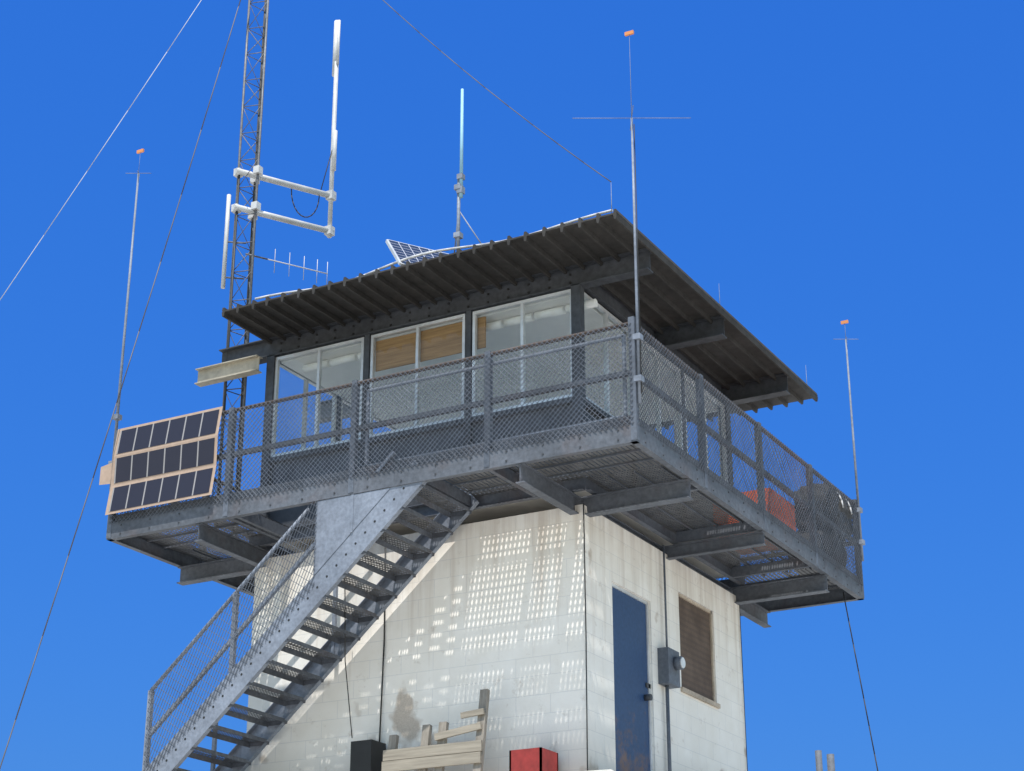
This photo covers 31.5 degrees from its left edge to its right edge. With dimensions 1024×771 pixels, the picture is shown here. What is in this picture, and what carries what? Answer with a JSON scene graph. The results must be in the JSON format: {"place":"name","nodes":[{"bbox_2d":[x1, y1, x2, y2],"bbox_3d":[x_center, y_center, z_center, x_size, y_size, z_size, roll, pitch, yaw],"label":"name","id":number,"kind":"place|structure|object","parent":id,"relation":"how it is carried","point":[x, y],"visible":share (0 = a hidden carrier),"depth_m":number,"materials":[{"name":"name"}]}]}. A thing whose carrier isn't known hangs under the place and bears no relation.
{"place":"outdoors","nodes":[
{"label":"outdoors","id":0,"kind":"place"},
{"bbox_2d":[143,502,317,770],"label":"stair railing","id":1,"kind":"object","parent":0,"point":[231,639],"visible":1,"depth_m":19.34,"materials":[{"name":"grey metal"}]},
{"bbox_2d":[281,294,717,428],"bbox_3d":[0.001,0.988,22.341,4.190,2.230,4.020,-12,-25,27],"label":"window glass","id":2,"kind":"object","parent":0,"point":[547,319],"depth_m":22.11,"materials":[{"name":"clear glass"}]},
{"bbox_2d":[280,491,724,578],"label":"cab floor","id":3,"kind":"structure","parent":0,"point":[509,510],"depth_m":20.53,"materials":[{"name":"grey metal"}]},
{"bbox_2d":[259,283,736,566],"bbox_3d":[-0.073,1.004,22.379,4.260,2.270,4.260,-12,-25,27],"label":"cabin wall frame","id":4,"kind":"object","parent":3,"relation":"on","point":[577,311],"visible":0.21,"depth_m":20.62,"materials":[{"name":"grey metal"}]},
{"bbox_2d":[375,316,485,371],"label":"window blinds","id":5,"kind":"object","parent":4,"relation":"attached to","point":[436,343],"visible":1,"depth_m":21.02,"materials":[{"name":"brown wood"}]},
{"bbox_2d":[270,404,727,559],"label":"cab lower panels","id":6,"kind":"object","parent":4,"relation":"attached to","point":[287,516],"visible":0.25,"depth_m":20.61,"materials":[{"name":"grey metal"}]},
{"bbox_2d":[271,289,727,481],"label":"cab window frames","id":7,"kind":"structure","parent":4,"relation":"attached to","point":[521,304],"depth_m":21.10,"materials":[{"name":"grey metal"}]},
{"bbox_2d":[219,248,789,423],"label":"roof beams","id":8,"kind":"structure","parent":4,"relation":"on","point":[593,277],"depth_m":21.42,"materials":[{"name":"grey metal"}]},
{"bbox_2d":[386,239,447,265],"bbox_3d":[-0.864,-1.395,20.862,0.432,0.543,1.123,-34,-40,54],"label":"solar panel frame","id":9,"kind":"object","parent":8,"relation":"on","point":[393,252],"visible":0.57,"depth_m":20.65,"materials":[{"name":"silver metal"}]},
{"bbox_2d":[388,240,446,263],"bbox_3d":[-0.880,-1.432,20.850,0.386,0.460,1.040,-34,-40,54],"label":"solar panel","id":10,"kind":"object","parent":9,"relation":"on","point":[402,250],"visible":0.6,"depth_m":20.81,"materials":[{"name":"blue glass"}]},
{"bbox_2d":[279,274,570,351],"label":"roof beam bolts","id":11,"kind":"object","parent":8,"relation":"attached to","point":[448,303],"visible":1,"depth_m":21.17,"materials":[{"name":"grey metal"}]},
{"bbox_2d":[453,179,481,252],"bbox_3d":[-0.511,-1.860,20.381,0.564,1.034,0.346,-12,-25,27],"label":"antenna mast mount","id":12,"kind":"object","parent":8,"relation":"on","point":[457,235],"visible":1,"depth_m":20.24,"materials":[{"name":"grey metal"}]},
{"bbox_2d":[456,173,464,194],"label":"antenna clamps","id":13,"kind":"object","parent":12,"relation":"attached to","point":[461,189],"visible":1,"depth_m":20.39,"materials":[{"name":"silver metal"}]},
{"bbox_2d":[459,88,463,197],"bbox_3d":[-0.571,-2.755,20.614,0.044,1.400,0.044,-12,-25,27],"label":"whip antenna","id":14,"kind":"object","parent":12,"relation":"attached to","point":[461,135],"visible":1,"depth_m":20.63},
{"bbox_2d":[222,209,817,429],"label":"roof deck","id":15,"kind":"structure","parent":8,"relation":"on","point":[672,293],"depth_m":20.89,"materials":[{"name":"grey metal"}]},
{"bbox_2d":[255,209,612,299],"bbox_3d":[-0.982,-1.421,20.311,4.672,0.084,0.127,-12,-25,27],"label":"roof conduit","id":16,"kind":"object","parent":15,"relation":"on","point":[445,249],"visible":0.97,"depth_m":20.19,"materials":[{"name":"grey metal"}]},
{"bbox_2d":[611,192,806,381],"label":"lightning rods","id":17,"kind":"object","parent":15,"relation":"attached to","point":[719,292],"visible":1,"depth_m":19.34,"materials":[{"name":"grey metal"}]},
{"bbox_2d":[0,0,1023,770],"label":"sky","id":18,"kind":"structure","parent":0,"point":[813,166],"materials":[{"name":"blue"}]},
{"bbox_3d":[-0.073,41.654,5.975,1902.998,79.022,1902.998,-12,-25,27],"label":"summit ground","id":19,"kind":"structure","parent":0,"visible":0},
{"bbox_2d":[0,0,610,768],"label":"guy wires","id":20,"kind":"object","parent":19,"relation":"on","point":[144,314],"visible":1,"depth_m":20.99,"materials":[{"name":"grey metal"}]},
{"bbox_2d":[0,1,200,299],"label":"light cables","id":21,"kind":"object","parent":20,"relation":"attached to","point":[99,153],"visible":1,"depth_m":22.35,"materials":[{"name":"grey metal"}]},
{"bbox_2d":[142,451,478,770],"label":"stair stringers","id":22,"kind":"object","parent":19,"relation":"on","point":[347,563],"visible":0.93,"depth_m":19.21,"materials":[{"name":"grey metal"}]},
{"bbox_2d":[156,487,404,770],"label":"stringer holes","id":23,"kind":"object","parent":22,"relation":"attached to","point":[355,543],"visible":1,"depth_m":19.05,"materials":[{"name":"black metal"}]},
{"bbox_2d":[172,484,471,770],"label":"stair treads","id":24,"kind":"object","parent":22,"relation":"attached to","point":[259,742],"visible":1,"depth_m":19.54,"materials":[{"name":"grey metal"}]},
{"bbox_2d":[315,488,389,573],"bbox_3d":[-1.670,1.527,19.014,0.920,0.812,0.003,-12,-25,27],"label":"gusset plate","id":25,"kind":"object","parent":22,"relation":"attached to","point":[333,532],"visible":1,"depth_m":19.12,"materials":[{"name":"grey metal"}]},
{"bbox_2d":[350,739,385,770],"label":"black box","id":26,"kind":"object","parent":19,"relation":"on","point":[366,755],"visible":1,"depth_m":19.11,"materials":[{"name":"plastic"}]},
{"bbox_2d":[388,689,489,770],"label":"wooden posts","id":27,"kind":"object","parent":19,"relation":"on","point":[484,696],"visible":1,"depth_m":18.67,"materials":[{"name":"grey wood"}]},
{"bbox_2d":[381,708,484,770],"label":"wooden planks","id":28,"kind":"object","parent":27,"relation":"attached to","point":[438,755],"visible":1,"depth_m":18.58,"materials":[{"name":"beige wood"}]},
{"bbox_2d":[245,504,746,770],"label":"base walls","id":29,"kind":"structure","parent":19,"relation":"on","point":[496,607],"depth_m":19.50,"materials":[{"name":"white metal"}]},
{"bbox_2d":[106,423,863,627],"bbox_3d":[-0.077,2.245,21.881,6.690,0.400,6.680,-12,-25,27],"label":"balcony floor frame","id":30,"kind":"object","parent":29,"relation":"on","point":[757,603],"visible":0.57,"depth_m":20.13,"materials":[{"name":"grey metal"}]},
{"bbox_2d":[106,316,863,597],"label":"railing posts","id":31,"kind":"object","parent":30,"relation":"on","point":[635,431],"visible":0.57,"depth_m":19.34,"materials":[{"name":"grey metal"}]},
{"bbox_2d":[108,160,150,490],"bbox_3d":[-4.626,-0.849,21.784,0.301,4.460,0.125,-9,-23,20],"label":"whip mast","id":32,"kind":"object","parent":31,"relation":"attached to","point":[117,416],"visible":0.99,"depth_m":21.74,"materials":[{"name":"grey metal"}]},
{"bbox_2d":[99,406,222,514],"bbox_3d":[-4.015,0.870,20.606,1.730,1.050,0.040,-12,-25,27],"label":"panel frame","id":33,"kind":"object","parent":31,"relation":"attached to","point":[107,472],"visible":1,"depth_m":20.60,"materials":[{"name":"metal"}]},
{"bbox_2d":[109,409,218,511],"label":"solar cells","id":34,"kind":"object","parent":33,"relation":"attached to","point":[168,459],"visible":1,"depth_m":20.55,"materials":[{"name":"black glass"}]},
{"bbox_2d":[364,334,627,466],"bbox_3d":[-0.213,0.182,18.793,3.090,0.900,0.030,-12,-25,27],"label":"gate frame","id":35,"kind":"object","parent":31,"relation":"attached to","point":[514,359],"visible":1,"depth_m":18.78,"materials":[{"name":"grey metal"}]},
{"bbox_2d":[572,36,644,403],"bbox_3d":[1.253,-1.795,18.624,1.152,4.250,0.476,-9,-24,21],"label":"whip antenna","id":36,"kind":"object","parent":31,"relation":"attached to","point":[637,336],"visible":1,"depth_m":18.30,"materials":[{"name":"grey metal"}]},
{"bbox_2d":[625,30,633,36],"bbox_3d":[1.253,-3.766,19.419,0.100,0.040,0.024,-12,-25,27],"label":"antenna tip","id":37,"kind":"object","parent":36,"relation":"attached to","point":[628,33],"visible":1,"depth_m":19.41,"materials":[{"name":"orange plastic"}]},
{"bbox_2d":[845,331,864,560],"bbox_3d":[4.480,0.695,23.846,0.319,3.340,0.133,-9,-24,20],"label":"whip mast","id":38,"kind":"object","parent":31,"relation":"attached to","point":[859,510],"visible":1,"depth_m":23.68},
{"bbox_2d":[109,322,863,584],"bbox_3d":[-0.073,1.569,22.151,6.723,1.094,6.723,-12,-25,27],"label":"wire mesh","id":39,"kind":"object","parent":30,"relation":"attached to","point":[735,467],"visible":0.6,"depth_m":19.42,"materials":[{"name":"grey metal"}]},
{"bbox_2d":[214,322,854,505],"bbox_3d":[-0.073,1.064,22.355,6.673,0.048,6.673,-12,-25,27],"label":"railing pipe","id":40,"kind":"object","parent":39,"relation":"attached to","point":[450,362],"visible":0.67,"depth_m":19.35,"materials":[{"name":"grey metal"}]},
{"bbox_2d":[115,370,857,585],"bbox_3d":[-0.073,1.790,22.062,6.635,0.575,6.635,-12,-25,27],"label":"railing angle","id":41,"kind":"object","parent":30,"relation":"attached to","point":[439,454],"visible":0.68,"depth_m":19.23,"materials":[{"name":"grey metal"}]},
{"bbox_2d":[119,429,858,592],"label":"fascia bolts","id":42,"kind":"object","parent":30,"relation":"attached to","point":[506,461],"visible":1,"depth_m":19.47,"materials":[{"name":"metal"}]},
{"bbox_2d":[141,444,841,590],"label":"deck planks","id":43,"kind":"object","parent":30,"relation":"on","point":[532,465],"visible":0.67,"depth_m":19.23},
{"bbox_2d":[215,0,268,536],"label":"lattice mast","id":44,"kind":"object","parent":43,"relation":"on","point":[251,266],"visible":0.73,"depth_m":23.39,"materials":[{"name":"grey metal"}]},
{"bbox_2d":[194,355,262,386],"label":"mast outrigger beam","id":45,"kind":"structure","parent":44,"relation":"attached to","point":[229,370],"depth_m":22.09,"materials":[{"name":"beige metal"}]},
{"bbox_2d":[216,0,265,530],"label":"mast coax","id":46,"kind":"object","parent":44,"relation":"attached to","point":[231,297],"visible":0.58,"depth_m":23.00,"materials":[{"name":"black rubber"}]},
{"bbox_2d":[221,20,340,288],"bbox_3d":[-2.987,-3.135,23.962,1.459,4.370,0.368,16,-27,-34],"label":"dipole array","id":47,"kind":"object","parent":44,"relation":"attached to","point":[328,231],"visible":0.99,"depth_m":23.74,"materials":[{"name":"white metal"}]},
{"bbox_2d":[291,151,331,217],"bbox_3d":[-2.636,-2.747,23.994,0.594,1.229,0.026,12,-25,-27],"label":"antenna cable","id":48,"kind":"object","parent":47,"relation":"attached to","point":[319,195],"visible":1,"depth_m":23.85,"materials":[{"name":"black rubber"}]},
{"bbox_2d":[268,249,327,284],"bbox_3d":[-2.762,-1.534,23.427,0.850,0.340,0.014,13,-25,-28],"label":"yagi antenna","id":49,"kind":"object","parent":44,"relation":"attached to","point":[289,264],"visible":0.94,"depth_m":23.43,"materials":[{"name":"silver metal"}]},
{"bbox_2d":[771,530,826,576],"bbox_3d":[3.594,2.090,22.573,0.565,0.375,0.615,-12,-25,27],"label":"wire crate on catwalk","id":50,"kind":"object","parent":43,"relation":"on","point":[788,558],"visible":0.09,"depth_m":22.50,"materials":[{"name":"metal"}]},
{"bbox_2d":[789,483,853,582],"bbox_3d":[3.921,1.883,23.051,0.717,1.202,0.912,-12,-25,27],"label":"satellite dish","id":51,"kind":"object","parent":43,"relation":"on","point":[846,512],"visible":0.26,"depth_m":22.81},
{"bbox_2d":[794,491,851,514],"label":"tarp straps","id":52,"kind":"object","parent":51,"relation":"on","point":[842,503],"visible":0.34,"depth_m":22.96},
{"bbox_2d":[147,449,838,587],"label":"deck plank flanges","id":53,"kind":"object","parent":30,"relation":"on","point":[610,477],"visible":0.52,"depth_m":19.85,"materials":[{"name":"grey metal"}]},
{"bbox_2d":[713,487,795,554],"bbox_3d":[2.878,1.614,21.528,0.720,0.500,0.800,-12,-25,27],"label":"orange box","id":54,"kind":"object","parent":53,"relation":"on","point":[766,509],"visible":0.21,"depth_m":21.31,"materials":[{"name":"orange plastic"}]},
{"bbox_2d":[344,124,877,770],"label":"cables","id":55,"kind":"object","parent":29,"relation":"attached to","point":[584,572],"visible":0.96,"depth_m":19.36,"materials":[{"name":"grey metal"}]},
{"bbox_2d":[612,583,652,770],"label":"door frame","id":56,"kind":"object","parent":29,"relation":"attached to","point":[628,593],"visible":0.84,"depth_m":19.85,"materials":[{"name":"white metal"}]},
{"bbox_2d":[612,587,649,770],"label":"blue door","id":57,"kind":"structure","parent":56,"relation":"in","point":[632,747],"depth_m":19.49,"materials":[{"name":"blue metal"}]},
{"bbox_2d":[644,683,652,700],"bbox_3d":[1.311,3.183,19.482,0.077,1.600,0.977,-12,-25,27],"label":"door handle","id":58,"kind":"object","parent":57,"relation":"attached to","point":[648,697],"depth_m":19.71,"materials":[{"name":"black metal"}]},
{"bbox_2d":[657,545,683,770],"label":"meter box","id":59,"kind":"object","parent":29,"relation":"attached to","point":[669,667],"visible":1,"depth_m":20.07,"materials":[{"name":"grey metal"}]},
{"bbox_2d":[680,657,685,667],"bbox_3d":[1.893,3.074,20.149,0.015,0.117,0.120,-12,-25,27],"label":"electric meter","id":60,"kind":"object","parent":59,"relation":"attached to","point":[682,662],"visible":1,"depth_m":20.13,"materials":[{"name":"glass"}]},
{"bbox_2d":[678,596,712,700],"bbox_3d":[2.116,3.071,21.183,0.030,1.120,1.010,-12,-25,27],"label":"window shutter","id":61,"kind":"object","parent":29,"relation":"attached to","point":[695,652],"depth_m":21.20,"materials":[{"name":"brown wood"}]},
{"bbox_2d":[678,593,714,701],"bbox_3d":[2.138,3.067,21.172,0.020,1.120,1.010,-12,-25,27],"label":"window frame","id":62,"kind":"object","parent":29,"relation":"attached to","point":[711,633],"visible":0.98,"depth_m":21.52,"materials":[{"name":"beige wood"}]},
{"bbox_2d":[681,687,720,708],"bbox_3d":[2.151,3.606,20.946,0.090,0.050,1.070,-12,-25,27],"label":"window sill","id":63,"kind":"structure","parent":29,"relation":"attached to","point":[700,697],"depth_m":20.89,"materials":[{"name":"beige concrete"}]},
{"bbox_2d":[509,747,557,770],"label":"red crate","id":64,"kind":"object","parent":19,"relation":"on","point":[537,759],"visible":1,"depth_m":17.98,"materials":[{"name":"red plastic"}]},
{"bbox_2d":[815,750,834,770],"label":"posts","id":65,"kind":"object","parent":19,"relation":"on","point":[830,761],"visible":1,"depth_m":18.02,"materials":[{"name":"grey metal"}]}
]}

